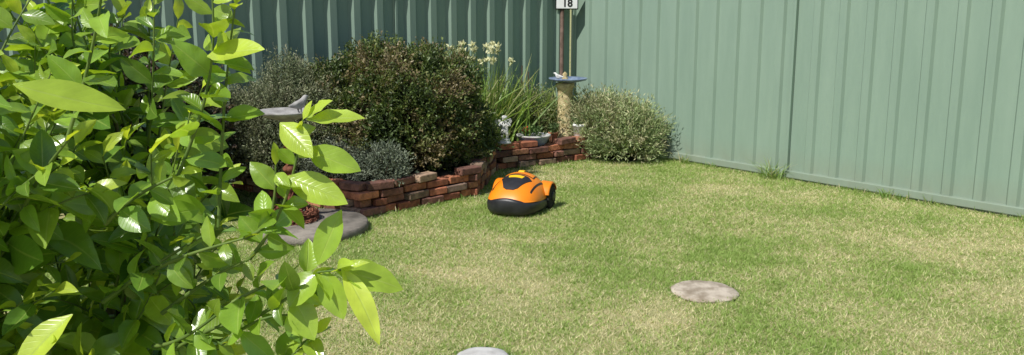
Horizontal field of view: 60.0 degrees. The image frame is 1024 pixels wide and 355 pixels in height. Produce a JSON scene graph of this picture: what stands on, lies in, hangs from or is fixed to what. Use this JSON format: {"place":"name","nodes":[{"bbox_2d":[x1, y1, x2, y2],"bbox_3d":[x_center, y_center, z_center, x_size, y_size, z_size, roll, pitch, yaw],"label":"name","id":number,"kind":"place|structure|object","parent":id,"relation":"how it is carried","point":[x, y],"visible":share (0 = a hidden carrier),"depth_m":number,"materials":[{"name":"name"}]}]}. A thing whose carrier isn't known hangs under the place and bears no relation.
{"place":"outdoors","nodes":[
{"label":"outdoors","id":0,"kind":"place"},
{"bbox_2d":[362,139,549,181],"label":"garden bed soil","id":1,"kind":"structure","parent":0,"point":[441,172],"depth_m":7.65,"materials":[{"name":"brown soil"}]},
{"bbox_2d":[214,41,352,190],"bbox_3d":[-1.798,-0.491,7.444,1.637,1.316,1.280,-5,12,-24],"label":"lavender bush","id":2,"kind":"object","parent":1,"relation":"on","point":[259,135],"visible":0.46,"depth_m":7.09,"materials":[{"name":"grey plant"}]},
{"bbox_2d":[295,132,368,181],"bbox_3d":[-1.435,-0.070,7.088,0.709,0.605,0.535,0,11,0],"label":"silver bush","id":3,"kind":"object","parent":1,"relation":"on","point":[334,176],"visible":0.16,"depth_m":7.00,"materials":[{"name":"grey plant"}]},
{"bbox_2d":[350,137,417,186],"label":"silver bush","id":4,"kind":"object","parent":1,"relation":"on","point":[382,162],"visible":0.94,"depth_m":6.98,"materials":[{"name":"grey plant"}]},
{"bbox_2d":[288,30,515,171],"bbox_3d":[-1.037,-0.591,7.742,1.578,1.398,2.101,10,15,40],"label":"garden shrub","id":5,"kind":"object","parent":1,"relation":"on","point":[424,105],"visible":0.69,"depth_m":7.38,"materials":[{"name":"green plant"}]},
{"bbox_2d":[446,40,569,146],"bbox_3d":[-0.311,-0.880,9.153,1.926,1.075,2.189,0,11,0],"label":"iris plant","id":6,"kind":"object","parent":1,"relation":"on","point":[490,96],"visible":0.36,"depth_m":9.05,"materials":[{"name":"green plant"}]},
{"bbox_2d":[482,71,555,139],"bbox_3d":[-0.046,-0.764,9.379,1.271,0.762,1.394,0,11,0],"label":"iris plant","id":7,"kind":"object","parent":1,"relation":"on","point":[517,109],"visible":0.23,"depth_m":9.33,"materials":[{"name":"green plant"}]},
{"bbox_2d":[521,65,528,90],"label":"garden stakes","id":8,"kind":"object","parent":1,"relation":"on","point":[522,76],"visible":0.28,"depth_m":9.67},
{"bbox_2d":[516,124,550,145],"bbox_3d":[0.213,-0.439,9.063,0.370,0.214,0.356,0,11,0],"label":"flower bowl","id":9,"kind":"object","parent":1,"relation":"on","point":[542,138],"visible":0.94,"depth_m":8.99,"materials":[{"name":"grey stone"}]},
{"bbox_2d":[495,77,575,140],"bbox_3d":[0.147,-0.664,9.533,1.336,0.831,0.999,0,11,0],"label":"plant","id":10,"kind":"object","parent":1,"relation":"on","point":[543,121],"visible":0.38,"depth_m":9.38,"materials":[{"name":"green plant"}]},
{"bbox_2d":[548,122,559,142],"bbox_3d":[0.438,-0.476,9.287,0.128,0.220,0.162,2,11,11],"label":"plant pot","id":11,"kind":"object","parent":1,"relation":"on","point":[553,128],"visible":0.96,"depth_m":9.25,"materials":[{"name":"ceramic"}]},
{"bbox_2d":[530,82,577,121],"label":"iris plant","id":12,"kind":"object","parent":1,"relation":"on","point":[547,103],"visible":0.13,"depth_m":9.65,"materials":[{"name":"green plant"}]},
{"bbox_2d":[555,0,577,75],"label":"number sign","id":13,"kind":"object","parent":1,"relation":"on","point":[562,5],"visible":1,"depth_m":9.97,"materials":[{"name":"white paint"}]},
{"bbox_2d":[549,72,587,137],"bbox_3d":[0.590,-0.747,9.391,0.410,0.733,0.410,0,11,0],"label":"stone pedestal","id":14,"kind":"object","parent":1,"relation":"on","point":[567,85],"visible":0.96,"depth_m":9.32,"materials":[{"name":"stone"}]},
{"bbox_2d":[571,116,586,135],"bbox_3d":[0.704,-0.519,9.261,0.182,0.276,0.194,11,15,43],"label":"plant pot","id":15,"kind":"object","parent":1,"relation":"on","point":[574,119],"visible":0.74,"depth_m":9.22,"materials":[{"name":"beige ceramic"}]},
{"bbox_2d":[555,81,676,166],"bbox_3d":[1.124,-0.615,9.309,1.277,0.845,1.151,10,15,41],"label":"lavender bush","id":16,"kind":"object","parent":1,"relation":"on","point":[626,128],"visible":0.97,"depth_m":9.11,"materials":[{"name":"green plant"}]},
{"bbox_2d":[4,10,1023,354],"bbox_3d":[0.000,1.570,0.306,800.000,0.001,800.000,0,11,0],"label":"ground","id":17,"kind":"structure","parent":0,"point":[630,302],"depth_m":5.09,"materials":[{"name":"green plant"}]},
{"bbox_2d":[7,15,252,213],"bbox_3d":[-2.991,-0.455,6.613,2.088,1.563,1.386,-7,13,-33],"label":"garden shrub","id":18,"kind":"object","parent":17,"relation":"on","point":[194,87],"visible":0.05,"depth_m":6.68,"materials":[{"name":"green plant"}]},
{"bbox_2d":[0,0,402,354],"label":"citrus tree","id":19,"kind":"object","parent":17,"relation":"on","point":[128,239],"visible":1,"depth_m":1.45,"materials":[{"name":"green plant"}]},
{"bbox_2d":[0,0,575,186],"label":"steel fence","id":20,"kind":"object","parent":17,"relation":"on","point":[521,31],"visible":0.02,"depth_m":8.65,"materials":[{"name":"green metal"}]},
{"bbox_2d":[256,208,368,245],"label":"concrete slab","id":21,"kind":"structure","parent":17,"relation":"on","point":[355,223],"depth_m":6.22,"materials":[{"name":"grey concrete"}]},
{"bbox_2d":[260,95,319,225],"bbox_3d":[-1.610,-0.138,6.359,0.438,0.901,0.441,0,11,0],"label":"bird bath","id":22,"kind":"object","parent":21,"relation":"on","point":[293,111],"visible":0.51,"depth_m":6.33,"materials":[{"name":"stone"}]},
{"bbox_2d":[232,136,599,216],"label":"brick garden wall","id":23,"kind":"structure","parent":17,"relation":"on","point":[368,198],"depth_m":7.37,"materials":[{"name":"red brick"}]},
{"bbox_2d":[495,115,511,143],"bbox_3d":[-0.075,-0.471,8.690,0.170,0.276,0.136,-2,11,-11],"label":"cherub statue","id":24,"kind":"object","parent":23,"relation":"on","point":[504,127],"visible":0.73,"depth_m":8.66,"materials":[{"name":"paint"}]},
{"bbox_2d":[457,347,508,354],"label":"stepping stone","id":25,"kind":"object","parent":17,"relation":"on","point":[483,351],"visible":1,"depth_m":4.07,"materials":[{"name":"grey stone"}]},
{"bbox_2d":[487,170,556,215],"bbox_3d":[0.048,0.110,6.991,0.498,0.304,0.578,4,12,20],"label":"robot lawn mower","id":26,"kind":"object","parent":17,"relation":"on","point":[521,192],"visible":1,"depth_m":6.83,"materials":[{"name":"orange plastic"}]},
{"bbox_2d":[217,153,1023,354],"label":"grass tufts","id":27,"kind":"object","parent":17,"relation":"on","point":[771,175],"visible":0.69,"depth_m":7.46,"materials":[{"name":"green plant"}]},
{"bbox_2d":[670,280,738,302],"bbox_3d":[1.088,0.641,5.016,0.372,0.022,0.378,0,11,0],"label":"stepping stone","id":28,"kind":"object","parent":17,"relation":"on","point":[698,291],"visible":1,"depth_m":4.98,"materials":[{"name":"grey stone"}]},
{"bbox_2d":[571,0,1023,216],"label":"steel fence","id":29,"kind":"object","parent":17,"relation":"on","point":[916,99],"visible":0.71,"depth_m":7.80,"materials":[{"name":"green metal"}]}
]}

